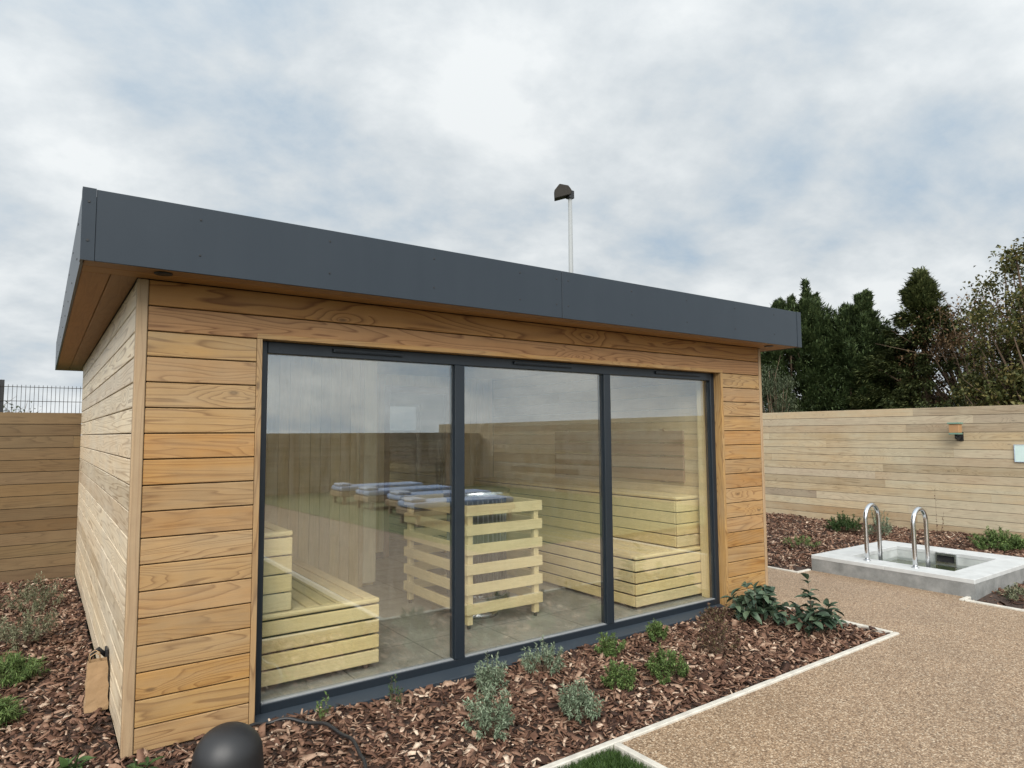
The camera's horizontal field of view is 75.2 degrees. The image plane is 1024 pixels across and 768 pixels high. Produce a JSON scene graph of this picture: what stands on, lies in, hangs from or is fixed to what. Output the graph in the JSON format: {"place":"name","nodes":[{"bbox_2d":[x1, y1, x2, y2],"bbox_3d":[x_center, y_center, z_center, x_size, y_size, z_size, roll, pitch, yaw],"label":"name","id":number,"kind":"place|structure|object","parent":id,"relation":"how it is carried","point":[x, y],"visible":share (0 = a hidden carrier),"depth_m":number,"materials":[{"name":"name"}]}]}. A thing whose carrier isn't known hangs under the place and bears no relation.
{"place":"outdoors","nodes":[
{"label":"outdoors","id":0,"kind":"place"},
{"bbox_2d":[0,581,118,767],"bbox_3d":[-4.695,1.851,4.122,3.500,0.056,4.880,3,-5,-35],"label":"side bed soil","id":1,"kind":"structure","parent":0,"point":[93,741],"depth_m":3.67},
{"bbox_2d":[0,694,27,728],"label":"green shrub","id":2,"kind":"object","parent":1,"relation":"on","point":[7,712],"visible":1,"depth_m":3.48,"materials":[{"name":"green plant"}]},
{"bbox_2d":[0,650,49,687],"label":"green shrub","id":3,"kind":"object","parent":1,"relation":"on","point":[14,663],"visible":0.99,"depth_m":4.10,"materials":[{"name":"green plant"}]},
{"bbox_2d":[0,446,119,767],"bbox_3d":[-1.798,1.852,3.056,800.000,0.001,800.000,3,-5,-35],"label":"ground","id":4,"kind":"structure","parent":0,"point":[94,655],"depth_m":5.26,"materials":[{"name":"brown wood"}]},
{"bbox_2d":[3,397,40,412],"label":"distant shrub","id":5,"kind":"object","parent":4,"relation":"on","point":[16,407],"visible":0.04,"depth_m":20.53,"materials":[{"name":"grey plant"}]},
{"bbox_2d":[0,602,58,649],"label":"lavender","id":6,"kind":"object","parent":4,"relation":"on","point":[12,632],"visible":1,"depth_m":4.84,"materials":[{"name":"grey plant"}]},
{"bbox_2d":[0,571,67,611],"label":"lavender","id":7,"kind":"object","parent":4,"relation":"on","point":[27,595],"visible":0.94,"depth_m":5.75,"materials":[{"name":"grey plant"}]},
{"bbox_2d":[0,412,81,582],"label":"timber fence","id":8,"kind":"object","parent":4,"relation":"on","point":[39,466],"visible":0.94,"depth_m":7.00,"materials":[{"name":"brown wood"}]},
{"bbox_2d":[0,380,81,412],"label":"fence","id":9,"kind":"object","parent":4,"relation":"on","point":[2,386],"visible":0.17,"depth_m":9.45,"materials":[{"name":"black metal"}]},
{"bbox_2d":[83,650,108,713],"bbox_3d":[-2.265,1.613,3.628,0.112,0.308,0.110,3,-5,-35],"label":"paper bag","id":10,"kind":"object","parent":4,"relation":"on","point":[96,684],"visible":1,"depth_m":3.60,"materials":[{"name":"brown paper"}]},
{"bbox_2d":[55,186,801,758],"bbox_3d":[-1.325,0.731,6.805,5.514,2.603,5.949,3,-5,-35],"label":"sauna cabin","id":11,"kind":"object","parent":4,"relation":"on","point":[329,398],"visible":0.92,"depth_m":4.27,"materials":[{"name":"wood"}]},
{"bbox_2d":[87,646,108,660],"bbox_3d":[-2.319,1.612,3.712,0.102,0.281,0.082,3,-5,-35],"label":"wall bracket","id":12,"kind":"object","parent":11,"relation":"attached to","point":[103,653],"depth_m":3.72,"materials":[{"name":"black plastic"}]},
{"bbox_2d":[261,521,378,686],"bbox_3d":[-1.821,1.355,4.689,0.968,0.883,2.120,3,-5,-35],"label":"sauna bench","id":13,"kind":"object","parent":11,"relation":"on","point":[315,621],"visible":0.42,"depth_m":3.88,"materials":[{"name":"beige wood"}]},
{"bbox_2d":[390,403,419,432],"bbox_3d":[-1.716,0.484,9.394,0.900,0.420,0.060,3,-5,-35],"label":"window frame","id":14,"kind":"structure","parent":11,"relation":"in","point":[404,418],"depth_m":9.51,"materials":[{"name":"metal"}]},
{"bbox_2d":[383,386,449,557],"bbox_3d":[-1.137,1.037,8.071,0.898,2.005,0.106,3,-5,-35],"label":"door frame","id":15,"kind":"structure","parent":11,"relation":"in","point":[388,389],"depth_m":7.99,"materials":[{"name":"grey metal"}]},
{"bbox_2d":[404,493,542,629],"bbox_3d":[-0.344,1.395,5.490,0.703,0.902,1.038,3,-5,-35],"label":"heater guard","id":16,"kind":"object","parent":11,"relation":"on","point":[438,507],"visible":0.85,"depth_m":5.21,"materials":[{"name":"beige wood"}]},
{"bbox_2d":[443,486,509,618],"bbox_3d":[-0.284,1.340,5.351,0.540,0.990,0.540,3,-5,-35],"label":"sauna heater","id":17,"kind":"object","parent":11,"relation":"on","point":[478,495],"visible":0.47,"depth_m":5.19,"materials":[{"name":"metal"}]},
{"bbox_2d":[255,341,724,724],"bbox_3d":[0.211,0.848,4.630,3.843,2.030,0.172,3,-5,-35],"label":"window frame","id":18,"kind":"structure","parent":11,"relation":"in","point":[460,665],"depth_m":4.30,"materials":[{"name":"metal"}]},
{"bbox_2d":[435,477,701,608],"bbox_3d":[0.383,1.518,7.008,0.868,0.871,3.370,3,-5,-35],"label":"sauna bench","id":19,"kind":"object","parent":11,"relation":"on","point":[656,557],"visible":0.64,"depth_m":6.00,"materials":[{"name":"beige wood"}]},
{"bbox_2d":[555,429,684,482],"bbox_3d":[1.041,0.721,6.862,0.030,0.500,1.870,3,-5,-35],"label":"backrest panel","id":20,"kind":"object","parent":11,"relation":"attached to","point":[662,462],"visible":0.98,"depth_m":6.65,"materials":[{"name":"beige wood"}]},
{"bbox_2d":[554,184,573,272],"bbox_3d":[1.790,-1.761,22.098,0.669,9.926,0.320,0,-4,0],"label":"flood light","id":21,"kind":"object","parent":4,"relation":"on","point":[562,191],"visible":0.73,"depth_m":22.29,"materials":[{"name":"silver plastic"}]},
{"bbox_2d":[614,742,666,767],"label":"edging kerb","id":22,"kind":"structure","parent":4,"relation":"on","point":[638,756],"depth_m":3.05,"materials":[{"name":"beige concrete"}]},
{"bbox_2d":[539,632,898,767],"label":"edging kerb","id":23,"kind":"structure","parent":4,"relation":"on","point":[563,762],"depth_m":3.55,"materials":[{"name":"beige concrete"}]},
{"bbox_2d":[768,566,799,572],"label":"edging kerb","id":24,"kind":"structure","parent":4,"relation":"on","point":[783,569],"depth_m":7.13,"materials":[{"name":"beige concrete"}]},
{"bbox_2d":[761,359,811,412],"bbox_3d":[6.637,1.062,16.761,1.926,3.549,1.998,3,-5,-35],"label":"tamarisk","id":25,"kind":"object","parent":4,"relation":"on","point":[770,391],"visible":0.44,"depth_m":16.59,"materials":[{"name":"green plant"}]},
{"bbox_2d":[760,277,899,412],"bbox_3d":[9.100,0.101,19.895,6.424,6.473,6.762,3,-5,-35],"label":"cypress","id":26,"kind":"object","parent":4,"relation":"on","point":[809,306],"visible":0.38,"depth_m":18.26,"materials":[{"name":"green plant"}]},
{"bbox_2d":[787,607,892,633],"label":"edging kerb","id":27,"kind":"structure","parent":4,"relation":"on","point":[880,630],"depth_m":5.06,"materials":[{"name":"beige concrete"}]},
{"bbox_2d":[794,288,936,411],"bbox_3d":[9.889,0.089,18.505,4.213,5.706,4.260,0,-4,1],"label":"cypress","id":28,"kind":"object","parent":4,"relation":"on","point":[861,321],"visible":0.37,"depth_m":18.06,"materials":[{"name":"green plant"}]},
{"bbox_2d":[762,405,1023,538],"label":"timber fence","id":29,"kind":"object","parent":4,"relation":"on","point":[898,466],"visible":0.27,"depth_m":10.39,"materials":[{"name":"beige wood"}]},
{"bbox_2d":[947,422,963,440],"bbox_3d":[6.479,0.693,9.685,0.239,0.265,0.160,3,-5,-35],"label":"wall lamp","id":30,"kind":"object","parent":29,"relation":"attached to","point":[955,428],"visible":1,"depth_m":9.63,"materials":[{"name":"orange wood"}]},
{"bbox_2d":[1014,444,1023,461],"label":"wall plaque","id":31,"kind":"object","parent":29,"relation":"attached to","point":[1018,453],"depth_m":9.14,"materials":[{"name":"white plastic"}]},
{"bbox_2d":[811,540,1023,600],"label":"plunge pool","id":32,"kind":"structure","parent":4,"relation":"in","point":[974,576],"depth_m":6.66,"materials":[{"name":"concrete"}]},
{"bbox_2d":[863,503,882,560],"bbox_3d":[3.745,1.858,6.886,0.325,1.243,0.068,3,-5,-35],"label":"handrail","id":33,"kind":"object","parent":32,"relation":"attached to","point":[865,526],"visible":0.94,"depth_m":6.89,"materials":[{"name":"metal"}]},
{"bbox_2d":[911,507,930,568],"bbox_3d":[4.011,1.828,6.512,0.325,1.243,0.068,3,-5,-35],"label":"handrail","id":34,"kind":"object","parent":32,"relation":"attached to","point":[916,510],"visible":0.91,"depth_m":6.52,"materials":[{"name":"metal"}]},
{"bbox_2d":[842,265,995,409],"bbox_3d":[10.874,-0.123,17.109,5.512,5.911,5.635,-1,-4,10],"label":"spruce","id":35,"kind":"object","parent":4,"relation":"on","point":[919,292],"visible":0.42,"depth_m":16.80,"materials":[{"name":"green plant"}]},
{"bbox_2d":[875,283,1023,407],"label":"autumn tree","id":36,"kind":"object","parent":4,"relation":"on","point":[939,394],"visible":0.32,"depth_m":16.35,"materials":[{"name":"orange plant"}]},
{"bbox_2d":[959,596,970,600],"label":"edging kerb","id":37,"kind":"structure","parent":4,"relation":"on","point":[964,598],"depth_m":5.88,"materials":[{"name":"beige concrete"}]},
{"bbox_2d":[942,322,1023,406],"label":"olive tree","id":38,"kind":"object","parent":4,"relation":"on","point":[976,385],"visible":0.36,"depth_m":13.31,"materials":[{"name":"green plant"}]},
{"bbox_2d":[949,237,1023,405],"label":"olive tree","id":39,"kind":"object","parent":4,"relation":"on","point":[1013,257],"visible":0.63,"depth_m":13.00,"materials":[{"name":"green plant"}]},
{"bbox_2d":[964,599,1023,611],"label":"edging kerb","id":40,"kind":"structure","parent":4,"relation":"on","point":[994,605],"depth_m":5.64,"materials":[{"name":"beige concrete"}]},
{"bbox_2d":[88,605,890,767],"bbox_3d":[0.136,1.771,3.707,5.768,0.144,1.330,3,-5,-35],"label":"bark mulch","id":41,"kind":"object","parent":0,"point":[474,753],"visible":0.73,"depth_m":3.62,"materials":[{"name":"brown wood"}]},
{"bbox_2d":[58,750,95,767],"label":"broad leaved seedling","id":42,"kind":"object","parent":41,"relation":"on","point":[64,762],"visible":1,"depth_m":2.95,"materials":[{"name":"green plant"}]},
{"bbox_2d":[125,756,164,767],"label":"broad leaved seedling","id":43,"kind":"object","parent":41,"relation":"on","point":[142,764],"visible":1,"depth_m":2.96,"materials":[{"name":"green plant"}]},
{"bbox_2d":[191,721,263,767],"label":"dome bollard","id":44,"kind":"object","parent":41,"relation":"on","point":[234,744],"visible":1,"depth_m":2.65,"materials":[{"name":"black plastic"}]},
{"bbox_2d":[249,717,367,767],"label":"power cable","id":45,"kind":"object","parent":41,"relation":"on","point":[348,737],"visible":0.78,"depth_m":3.32,"materials":[{"name":"black plastic"}]},
{"bbox_2d":[315,691,330,720],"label":"seedling","id":46,"kind":"object","parent":41,"relation":"on","point":[320,711],"visible":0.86,"depth_m":3.44,"materials":[{"name":"green plant"}]},
{"bbox_2d":[387,674,402,708],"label":"seedling","id":47,"kind":"object","parent":41,"relation":"on","point":[390,686],"visible":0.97,"depth_m":3.64,"materials":[{"name":"green plant"}]},
{"bbox_2d":[461,680,515,740],"bbox_3d":[-0.113,1.630,3.336,0.299,0.261,0.305,3,-5,-35],"label":"grey shrub","id":48,"kind":"object","parent":41,"relation":"on","point":[487,710],"visible":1,"depth_m":3.31,"materials":[{"name":"green plant"}]},
{"bbox_2d":[473,651,509,694],"bbox_3d":[-0.137,1.666,3.853,0.225,0.250,0.240,-4,-6,40],"label":"grey shrub","id":49,"kind":"object","parent":41,"relation":"on","point":[494,676],"visible":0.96,"depth_m":3.82,"materials":[{"name":"green plant"}]},
{"bbox_2d":[519,635,566,675],"bbox_3d":[0.192,1.702,4.185,0.315,0.224,0.364,3,-5,-35],"label":"grey shrub","id":50,"kind":"object","parent":41,"relation":"on","point":[548,662],"visible":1,"depth_m":4.18,"materials":[{"name":"green plant"}]},
{"bbox_2d":[557,676,603,722],"bbox_3d":[0.350,1.668,3.508,0.279,0.197,0.238,3,-5,-35],"label":"grey shrub","id":51,"kind":"object","parent":41,"relation":"on","point":[574,700],"visible":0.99,"depth_m":3.50,"materials":[{"name":"green plant"}]},
{"bbox_2d":[594,632,626,657],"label":"green shrub","id":52,"kind":"object","parent":41,"relation":"on","point":[608,644],"visible":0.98,"depth_m":4.45,"materials":[{"name":"green plant"}]},
{"bbox_2d":[600,660,637,691],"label":"green shrub","id":53,"kind":"object","parent":41,"relation":"on","point":[619,676],"visible":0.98,"depth_m":3.88,"materials":[{"name":"green plant"}]},
{"bbox_2d":[644,618,668,641],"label":"green shrub","id":54,"kind":"object","parent":41,"relation":"on","point":[655,631],"visible":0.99,"depth_m":4.78,"materials":[{"name":"green plant"}]},
{"bbox_2d":[644,643,691,684],"bbox_3d":[0.927,1.683,4.017,0.276,0.226,0.277,3,-5,-35],"label":"green shrub","id":55,"kind":"object","parent":41,"relation":"on","point":[663,665],"visible":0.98,"depth_m":4.00,"materials":[{"name":"green plant"}]},
{"bbox_2d":[699,602,735,622],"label":"purple shrub","id":56,"kind":"object","parent":41,"relation":"on","point":[720,611],"visible":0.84,"depth_m":5.30,"materials":[{"name":"brown plant"}]},
{"bbox_2d":[697,608,740,656],"bbox_3d":[1.407,1.682,4.538,0.292,0.300,0.352,-2,-4,16],"label":"purple shrub","id":57,"kind":"object","parent":41,"relation":"on","point":[720,633],"visible":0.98,"depth_m":4.49,"materials":[{"name":"brown plant"}]},
{"bbox_2d":[720,581,789,625],"bbox_3d":[1.938,1.741,5.310,0.513,0.378,0.490,-2,-5,22],"label":"broad leaved shrub","id":58,"kind":"object","parent":41,"relation":"on","point":[756,602],"visible":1,"depth_m":5.23,"materials":[{"name":"green plant"}]},
{"bbox_2d":[785,573,847,636],"bbox_3d":[2.242,1.652,4.950,0.432,0.492,0.394,-4,-5,37],"label":"broad leaved shrub","id":59,"kind":"object","parent":41,"relation":"on","point":[811,617],"visible":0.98,"depth_m":4.92,"materials":[{"name":"green plant"}]},
{"bbox_2d":[0,0,1023,423],"label":"sky","id":60,"kind":"structure","parent":0,"point":[742,151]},
{"bbox_2d":[548,745,651,767],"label":"turf grass","id":61,"kind":"structure","parent":0,"point":[610,758],"depth_m":3.02,"materials":[{"name":"green plant"}]},
{"bbox_2d":[622,568,1023,767],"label":"path","id":62,"kind":"structure","parent":0,"point":[937,681],"depth_m":3.66,"materials":[{"name":"beige gravel"}]},
{"bbox_2d":[766,516,958,570],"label":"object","id":63,"kind":"structure","parent":0,"point":[798,568],"depth_m":9.07,"materials":[{"name":"brown wood"}]},
{"bbox_2d":[780,535,821,547],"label":"green shrub","id":64,"kind":"object","parent":63,"relation":"on","point":[807,540],"visible":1,"depth_m":8.65,"materials":[{"name":"green plant"}]},
{"bbox_2d":[822,511,862,532],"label":"dark shrub","id":65,"kind":"object","parent":63,"relation":"on","point":[847,524],"visible":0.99,"depth_m":9.88,"materials":[{"name":"green plant"}]},
{"bbox_2d":[766,512,962,569],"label":"fence bark mulch","id":66,"kind":"object","parent":63,"relation":"on","point":[805,525],"visible":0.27,"depth_m":9.33,"materials":[{"name":"brown wood"}]},
{"bbox_2d":[868,509,891,536],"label":"grey shrub","id":67,"kind":"object","parent":63,"relation":"on","point":[885,526],"visible":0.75,"depth_m":9.43,"materials":[{"name":"green plant"}]},
{"bbox_2d":[934,495,943,533],"bbox_3d":[6.070,1.834,9.443,0.126,0.660,0.144,-4,-5,39],"label":"twiggy sapling","id":68,"kind":"object","parent":63,"relation":"on","point":[936,518],"visible":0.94,"depth_m":9.41,"materials":[{"name":"brown plant"}]},
{"bbox_2d":[940,537,1018,555],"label":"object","id":69,"kind":"structure","parent":0,"point":[960,544],"depth_m":8.90,"materials":[{"name":"brown wood"}]},
{"bbox_2d":[923,532,1023,557],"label":"bark mulch","id":70,"kind":"object","parent":69,"relation":"on","point":[949,541],"visible":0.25,"depth_m":8.73,"materials":[{"name":"brown wood"}]},
{"bbox_2d":[966,526,1023,550],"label":"green shrub","id":71,"kind":"object","parent":69,"relation":"on","point":[1003,542],"visible":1,"depth_m":8.30,"materials":[{"name":"green plant"}]},
{"bbox_2d":[977,581,1023,608],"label":"bark mulch","id":72,"kind":"object","parent":0,"point":[1018,601],"visible":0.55,"depth_m":5.84,"materials":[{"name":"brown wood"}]},
{"bbox_2d":[994,582,1023,601],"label":"dry plant","id":73,"kind":"object","parent":72,"relation":"on","point":[1013,595],"visible":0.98,"depth_m":5.88,"materials":[{"name":"green plant"}]}
]}

